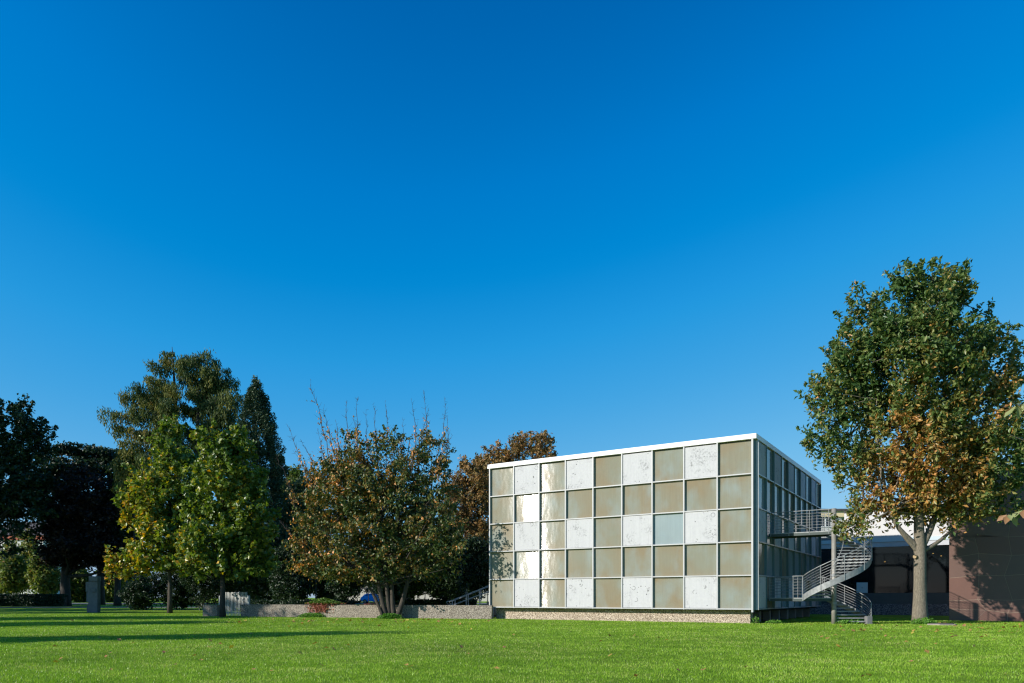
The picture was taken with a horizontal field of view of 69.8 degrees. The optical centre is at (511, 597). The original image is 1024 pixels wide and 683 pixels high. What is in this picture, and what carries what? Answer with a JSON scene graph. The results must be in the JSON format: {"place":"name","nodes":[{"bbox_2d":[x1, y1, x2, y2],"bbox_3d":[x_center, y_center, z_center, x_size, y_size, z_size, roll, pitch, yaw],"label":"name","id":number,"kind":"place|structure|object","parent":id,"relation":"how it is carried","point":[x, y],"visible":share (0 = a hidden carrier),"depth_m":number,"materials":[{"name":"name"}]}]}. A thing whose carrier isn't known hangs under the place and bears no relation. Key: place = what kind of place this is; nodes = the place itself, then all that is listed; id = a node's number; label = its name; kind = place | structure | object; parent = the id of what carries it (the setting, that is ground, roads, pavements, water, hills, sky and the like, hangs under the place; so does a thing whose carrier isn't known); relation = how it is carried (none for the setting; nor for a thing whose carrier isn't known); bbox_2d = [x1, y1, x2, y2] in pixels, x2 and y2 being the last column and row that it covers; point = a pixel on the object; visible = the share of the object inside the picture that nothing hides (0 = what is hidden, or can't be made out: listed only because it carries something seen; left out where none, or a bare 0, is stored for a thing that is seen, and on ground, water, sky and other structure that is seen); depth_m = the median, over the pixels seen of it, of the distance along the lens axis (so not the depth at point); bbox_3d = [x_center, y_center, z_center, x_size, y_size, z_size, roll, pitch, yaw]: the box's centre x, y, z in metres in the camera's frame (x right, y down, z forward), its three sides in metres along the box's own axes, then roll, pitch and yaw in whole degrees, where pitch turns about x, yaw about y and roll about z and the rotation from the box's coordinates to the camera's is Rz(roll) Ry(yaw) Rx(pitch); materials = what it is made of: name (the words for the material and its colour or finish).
{"place":"outdoors","nodes":[
{"label":"outdoors","id":0,"kind":"place"},
{"bbox_2d":[0,607,200,607],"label":"path","id":1,"kind":"structure","parent":0,"point":[81,607],"depth_m":88.77,"materials":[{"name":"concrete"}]},
{"bbox_2d":[72,603,486,603],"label":"road","id":2,"kind":"structure","parent":0,"point":[213,603],"depth_m":111.51,"materials":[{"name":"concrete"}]},
{"bbox_2d":[360,594,384,602],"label":"parked car","id":3,"kind":"object","parent":2,"relation":"on","point":[364,598],"visible":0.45,"depth_m":110.00,"materials":[{"name":"blue metal"}]},
{"bbox_2d":[0,598,1023,682],"bbox_3d":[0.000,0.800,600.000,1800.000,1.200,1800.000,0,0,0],"label":"lawn","id":4,"kind":"structure","parent":0,"point":[75,611],"depth_m":19.86,"materials":[{"name":"green plant"}]},
{"bbox_2d":[0,544,29,596],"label":"garden shrub","id":5,"kind":"object","parent":4,"relation":"on","point":[12,575],"visible":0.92,"depth_m":120.77,"materials":[{"name":"green plant"}]},
{"bbox_2d":[2,529,39,593],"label":"garden shrub","id":6,"kind":"object","parent":4,"relation":"on","point":[28,552],"visible":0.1,"depth_m":127.16,"materials":[{"name":"green plant"}]},
{"bbox_2d":[0,522,60,593],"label":"house","id":7,"kind":"structure","parent":4,"relation":"on","point":[19,541],"depth_m":165.00,"materials":[{"name":"stone"}]},
{"bbox_2d":[0,393,62,558],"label":"broadleaf tree","id":8,"kind":"object","parent":4,"relation":"on","point":[23,487],"visible":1,"depth_m":90.94,"materials":[{"name":"green plant"}]},
{"bbox_2d":[0,593,67,605],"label":"clipped hedge","id":9,"kind":"object","parent":4,"relation":"on","point":[39,599],"visible":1,"depth_m":94.96,"materials":[{"name":"green plant"}]},
{"bbox_2d":[23,553,60,593],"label":"garden shrub","id":10,"kind":"object","parent":4,"relation":"on","point":[41,578],"visible":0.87,"depth_m":118.68,"materials":[{"name":"green plant"}]},
{"bbox_2d":[30,440,121,604],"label":"layered tree","id":11,"kind":"object","parent":4,"relation":"on","point":[92,456],"visible":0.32,"depth_m":102.74,"materials":[{"name":"green plant"}]},
{"bbox_2d":[25,460,132,605],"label":"copper beech","id":12,"kind":"object","parent":4,"relation":"on","point":[78,539],"visible":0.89,"depth_m":94.71,"materials":[{"name":"black plant"}]},
{"bbox_2d":[70,565,89,601],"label":"garden shrub","id":13,"kind":"object","parent":4,"relation":"on","point":[78,589],"visible":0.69,"depth_m":124.76,"materials":[{"name":"green plant"}]},
{"bbox_2d":[86,576,100,612],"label":"stone sculpture","id":14,"kind":"object","parent":4,"relation":"on","point":[93,592],"visible":0.87,"depth_m":69.69,"materials":[{"name":"grey stone"}]},
{"bbox_2d":[95,570,128,601],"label":"garden shrub","id":15,"kind":"object","parent":4,"relation":"on","point":[109,593],"visible":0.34,"depth_m":122.57,"materials":[{"name":"green plant"}]},
{"bbox_2d":[89,479,139,605],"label":"broadleaf tree","id":16,"kind":"object","parent":4,"relation":"on","point":[121,535],"visible":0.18,"depth_m":97.28,"materials":[{"name":"green plant"}]},
{"bbox_2d":[105,447,151,584],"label":"weeping conifer","id":17,"kind":"object","parent":4,"relation":"on","point":[122,473],"visible":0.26,"depth_m":92.84,"materials":[{"name":"green plant"}]},
{"bbox_2d":[126,571,151,588],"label":"garden shrub","id":18,"kind":"object","parent":4,"relation":"on","point":[129,580],"visible":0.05,"depth_m":127.58,"materials":[{"name":"green plant"}]},
{"bbox_2d":[116,572,166,609],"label":"evergreen shrub","id":19,"kind":"object","parent":4,"relation":"on","point":[138,594],"visible":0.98,"depth_m":78.25,"materials":[{"name":"green plant"}]},
{"bbox_2d":[102,413,213,612],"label":"tulip tree","id":20,"kind":"object","parent":4,"relation":"on","point":[156,525],"visible":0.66,"depth_m":65.91,"materials":[{"name":"green plant"}]},
{"bbox_2d":[96,347,251,583],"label":"dawn redwood","id":21,"kind":"object","parent":4,"relation":"on","point":[156,399],"visible":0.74,"depth_m":84.33,"materials":[{"name":"green plant"}]},
{"bbox_2d":[150,564,200,609],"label":"evergreen shrub","id":22,"kind":"object","parent":4,"relation":"on","point":[180,595],"visible":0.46,"depth_m":79.13,"materials":[{"name":"green plant"}]},
{"bbox_2d":[177,555,219,610],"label":"evergreen shrub","id":23,"kind":"object","parent":4,"relation":"on","point":[204,594],"visible":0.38,"depth_m":75.38,"materials":[{"name":"green plant"}]},
{"bbox_2d":[203,605,219,615],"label":"garden wall","id":24,"kind":"structure","parent":4,"relation":"on","point":[210,610],"depth_m":55.31,"materials":[{"name":"grey concrete"}]},
{"bbox_2d":[171,418,282,616],"bbox_3d":[-20.421,-5.634,53.453,7.982,14.368,5.922,0,0,0],"label":"tulip tree","id":25,"kind":"object","parent":4,"relation":"on","point":[238,538],"visible":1,"depth_m":52.52,"materials":[{"name":"green plant"}]},
{"bbox_2d":[206,568,252,607],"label":"evergreen shrub","id":26,"kind":"object","parent":4,"relation":"on","point":[229,588],"visible":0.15,"depth_m":71.27,"materials":[{"name":"green plant"}]},
{"bbox_2d":[219,592,249,615],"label":"slatted gate","id":27,"kind":"structure","parent":4,"relation":"on","point":[247,601],"depth_m":55.00,"materials":[{"name":"grey metal"}]},
{"bbox_2d":[207,375,295,610],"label":"narrow conifer","id":28,"kind":"object","parent":4,"relation":"on","point":[255,408],"visible":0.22,"depth_m":78.92,"materials":[{"name":"green plant"}]},
{"bbox_2d":[233,529,279,600],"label":"evergreen shrub","id":29,"kind":"object","parent":4,"relation":"on","point":[256,583],"visible":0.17,"depth_m":69.31,"materials":[{"name":"green plant"}]},
{"bbox_2d":[280,464,303,498],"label":"broadleaf tree","id":30,"kind":"object","parent":4,"relation":"on","point":[295,473],"visible":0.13,"depth_m":111.30,"materials":[{"name":"green plant"}]},
{"bbox_2d":[267,539,319,600],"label":"evergreen shrub","id":31,"kind":"object","parent":4,"relation":"on","point":[300,587],"visible":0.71,"depth_m":65.19,"materials":[{"name":"green plant"}]},
{"bbox_2d":[273,469,333,586],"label":"broadleaf tree","id":32,"kind":"object","parent":4,"relation":"on","point":[285,518],"visible":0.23,"depth_m":70.91,"materials":[{"name":"green plant"}]},
{"bbox_2d":[250,598,361,604],"bbox_3d":[-16.577,0.750,58.346,10.392,1.501,1.437,0,0,23],"label":"clipped hedge","id":33,"kind":"object","parent":4,"relation":"on","point":[293,601],"visible":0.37,"depth_m":58.39,"materials":[{"name":"green plant"}]},
{"bbox_2d":[297,612,325,616],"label":"ground plant","id":34,"kind":"object","parent":4,"relation":"on","point":[309,614],"visible":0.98,"depth_m":52.11,"materials":[{"name":"green plant"}]},
{"bbox_2d":[314,569,316,598],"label":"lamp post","id":35,"kind":"object","parent":4,"relation":"on","point":[315,590],"visible":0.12,"depth_m":65.96,"materials":[{"name":"grey metal"}]},
{"bbox_2d":[310,556,336,599],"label":"evergreen shrub","id":36,"kind":"object","parent":4,"relation":"on","point":[322,592],"visible":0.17,"depth_m":67.09,"materials":[{"name":"green plant"}]},
{"bbox_2d":[324,544,368,604],"bbox_3d":[-13.673,-1.752,61.969,4.276,6.605,3.256,0,0,0],"label":"evergreen shrub","id":37,"kind":"object","parent":4,"relation":"on","point":[345,592],"visible":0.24,"depth_m":61.40,"materials":[{"name":"green plant"}]},
{"bbox_2d":[356,583,375,596],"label":"evergreen shrub","id":38,"kind":"object","parent":4,"relation":"on","point":[365,588],"visible":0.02,"depth_m":118.78,"materials":[{"name":"green plant"}]},
{"bbox_2d":[241,604,492,618],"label":"garden wall","id":39,"kind":"structure","parent":4,"relation":"on","point":[426,611],"depth_m":51.08,"materials":[{"name":"grey concrete"}]},
{"bbox_2d":[305,597,345,612],"bbox_3d":[-13.287,0.679,52.464,3.772,1.456,1.175,0,0,18],"label":"creeper bush","id":40,"kind":"object","parent":39,"relation":"on","point":[320,604],"visible":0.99,"depth_m":52.19,"materials":[{"name":"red plant"}]},
{"bbox_2d":[356,547,383,604],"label":"evergreen shrub","id":41,"kind":"object","parent":4,"relation":"on","point":[368,591],"depth_m":89.93,"materials":[{"name":"green plant"}]},
{"bbox_2d":[275,379,471,618],"bbox_3d":[-9.462,-6.518,50.631,13.484,16.154,9.705,0,0,0],"label":"ironwood tree","id":42,"kind":"object","parent":4,"relation":"on","point":[388,537],"visible":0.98,"depth_m":48.91,"materials":[{"name":"green plant"}]},
{"bbox_2d":[371,584,385,601],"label":"evergreen shrub","id":43,"kind":"object","parent":4,"relation":"on","point":[376,591],"visible":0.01,"depth_m":103.82,"materials":[{"name":"green plant"}]},
{"bbox_2d":[376,613,403,618],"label":"ground plant","id":44,"kind":"object","parent":4,"relation":"on","point":[390,616],"visible":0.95,"depth_m":48.70,"materials":[{"name":"green plant"}]},
{"bbox_2d":[380,579,410,604],"bbox_3d":[-9.328,-1.628,60.932,3.233,6.355,3.250,0,0,-41],"label":"evergreen shrub","id":45,"kind":"object","parent":4,"relation":"on","point":[396,598],"visible":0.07,"depth_m":60.47,"materials":[{"name":"green plant"}]},
{"bbox_2d":[349,589,488,600],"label":"street house","id":46,"kind":"structure","parent":4,"relation":"on","point":[426,596],"depth_m":132.00,"materials":[{"name":"stone"}]},
{"bbox_2d":[394,529,470,604],"bbox_3d":[-6.547,-2.156,57.907,6.638,7.412,4.284,0,0,0],"label":"evergreen shrub","id":47,"kind":"object","parent":4,"relation":"on","point":[419,589],"visible":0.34,"depth_m":57.27,"materials":[{"name":"green plant"}]},
{"bbox_2d":[398,597,476,604],"bbox_3d":[-5.902,0.723,58.388,6.333,1.554,1.407,0,0,0],"label":"clipped hedge","id":48,"kind":"object","parent":4,"relation":"on","point":[419,601],"visible":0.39,"depth_m":57.97,"materials":[{"name":"green plant"}]},
{"bbox_2d":[435,454,492,604],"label":"chestnut tree","id":49,"kind":"object","parent":4,"relation":"on","point":[475,492],"visible":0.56,"depth_m":68.35,"materials":[{"name":"brown plant"}]},
{"bbox_2d":[439,588,488,600],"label":"evergreen shrub","id":50,"kind":"object","parent":4,"relation":"on","point":[475,594],"visible":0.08,"depth_m":75.33,"materials":[{"name":"green plant"}]},
{"bbox_2d":[449,586,488,604],"bbox_3d":[-2.639,0.186,55.480,4.178,2.428,0.060,0,0,0],"label":"stair handrail","id":51,"kind":"object","parent":4,"relation":"on","point":[471,598],"visible":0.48,"depth_m":55.46,"materials":[{"name":"grey metal"}]},
{"bbox_2d":[451,533,488,592],"bbox_3d":[-4.313,-2.051,62.990,5.170,7.204,3.943,0,0,0],"label":"evergreen shrub","id":52,"kind":"object","parent":4,"relation":"on","point":[473,573],"visible":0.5,"depth_m":62.33,"materials":[{"name":"green plant"}]},
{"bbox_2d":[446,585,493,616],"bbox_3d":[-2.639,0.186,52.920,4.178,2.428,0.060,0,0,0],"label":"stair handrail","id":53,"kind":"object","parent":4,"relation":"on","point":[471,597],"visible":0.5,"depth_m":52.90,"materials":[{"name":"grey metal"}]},
{"bbox_2d":[472,540,488,601],"bbox_3d":[-2.246,-1.796,64.037,3.253,6.692,2.929,0,0,-38],"label":"evergreen shrub","id":54,"kind":"object","parent":4,"relation":"on","point":[485,583],"visible":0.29,"depth_m":63.47,"materials":[{"name":"green plant"}]},
{"bbox_2d":[470,430,557,491],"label":"chestnut tree","id":55,"kind":"object","parent":4,"relation":"on","point":[539,449],"visible":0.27,"depth_m":73.90,"materials":[{"name":"brown plant"}]},
{"bbox_2d":[487,433,820,622],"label":"museum building","id":56,"kind":"structure","parent":4,"relation":"on","point":[674,532],"depth_m":43.62,"materials":[{"name":"white glass"}]},
{"bbox_2d":[751,614,759,622],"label":"ground plant","id":57,"kind":"object","parent":4,"relation":"on","point":[753,619],"visible":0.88,"depth_m":40.07,"materials":[{"name":"green plant"}]},
{"bbox_2d":[766,619,782,623],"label":"ground plant","id":58,"kind":"object","parent":4,"relation":"on","point":[777,621],"visible":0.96,"depth_m":39.73,"materials":[{"name":"green plant"}]},
{"bbox_2d":[769,508,872,623],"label":"spiral staircase","id":59,"kind":"structure","parent":4,"relation":"on","point":[833,582],"depth_m":39.46,"materials":[{"name":"grey metal"}]},
{"bbox_2d":[821,509,853,537],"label":"neighbour house","id":60,"kind":"structure","parent":4,"relation":"on","point":[839,513],"depth_m":94.78,"materials":[{"name":"white metal"}]},
{"bbox_2d":[821,517,830,526],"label":"window","id":61,"kind":"structure","parent":60,"relation":"in","point":[821,517],"depth_m":94.98,"materials":[{"name":"white metal"}]},
{"bbox_2d":[834,620,863,623],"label":"ground plant","id":62,"kind":"object","parent":4,"relation":"on","point":[845,621],"visible":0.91,"depth_m":39.20,"materials":[{"name":"green plant"}]},
{"bbox_2d":[810,502,948,615],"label":"museum wing","id":63,"kind":"structure","parent":4,"relation":"on","point":[887,574],"depth_m":59.42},
{"bbox_2d":[821,546,912,592],"bbox_3d":[28.802,-2.263,60.641,7.563,3.725,0.030,0,0,33],"label":"window pane","id":64,"kind":"structure","parent":63,"relation":"in","point":[890,570],"depth_m":59.83,"materials":[{"name":"black glass"}]},
{"bbox_2d":[913,545,948,592],"bbox_3d":[35.103,-2.263,56.620,7.313,3.725,0.030,0,0,33],"label":"window pane","id":65,"kind":"structure","parent":63,"relation":"in","point":[937,558],"depth_m":57.64,"materials":[{"name":"black glass"}]},
{"bbox_2d":[793,255,1023,623],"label":"oak tree","id":66,"kind":"object","parent":4,"relation":"on","point":[923,331],"visible":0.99,"depth_m":38.36,"materials":[{"name":"green plant"}]},
{"bbox_2d":[910,617,937,624],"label":"ground plant","id":67,"kind":"object","parent":4,"relation":"on","point":[926,620],"visible":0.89,"depth_m":38.46,"materials":[{"name":"green plant"}]},
{"bbox_2d":[927,623,956,624],"bbox_3d":[21.918,1.375,37.469,1.460,0.150,0.780,0,0,12],"label":"flat stone","id":68,"kind":"object","parent":4,"relation":"on","point":[941,624],"visible":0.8,"depth_m":37.19,"materials":[{"name":"stone"}]},
{"bbox_2d":[949,465,1023,620],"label":"stone clad building","id":69,"kind":"structure","parent":4,"relation":"on","point":[986,573],"depth_m":44.19,"materials":[{"name":"stone"}]},
{"bbox_2d":[997,401,1023,526],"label":"chestnut","id":70,"kind":"object","parent":4,"relation":"on","point":[1008,518],"visible":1,"depth_m":14.06,"materials":[{"name":"orange plant"}]},
{"bbox_2d":[0,0,1023,597],"label":"sky","id":71,"kind":"structure","parent":0,"point":[595,225],"materials":[{"name":"blue"}]},
{"bbox_2d":[857,582,867,592],"bbox_3d":[28.868,-0.830,60.528,0.840,0.860,0.050,0,0,33],"label":"display board","id":72,"kind":"object","parent":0,"point":[862,587],"visible":1,"depth_m":60.50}
]}

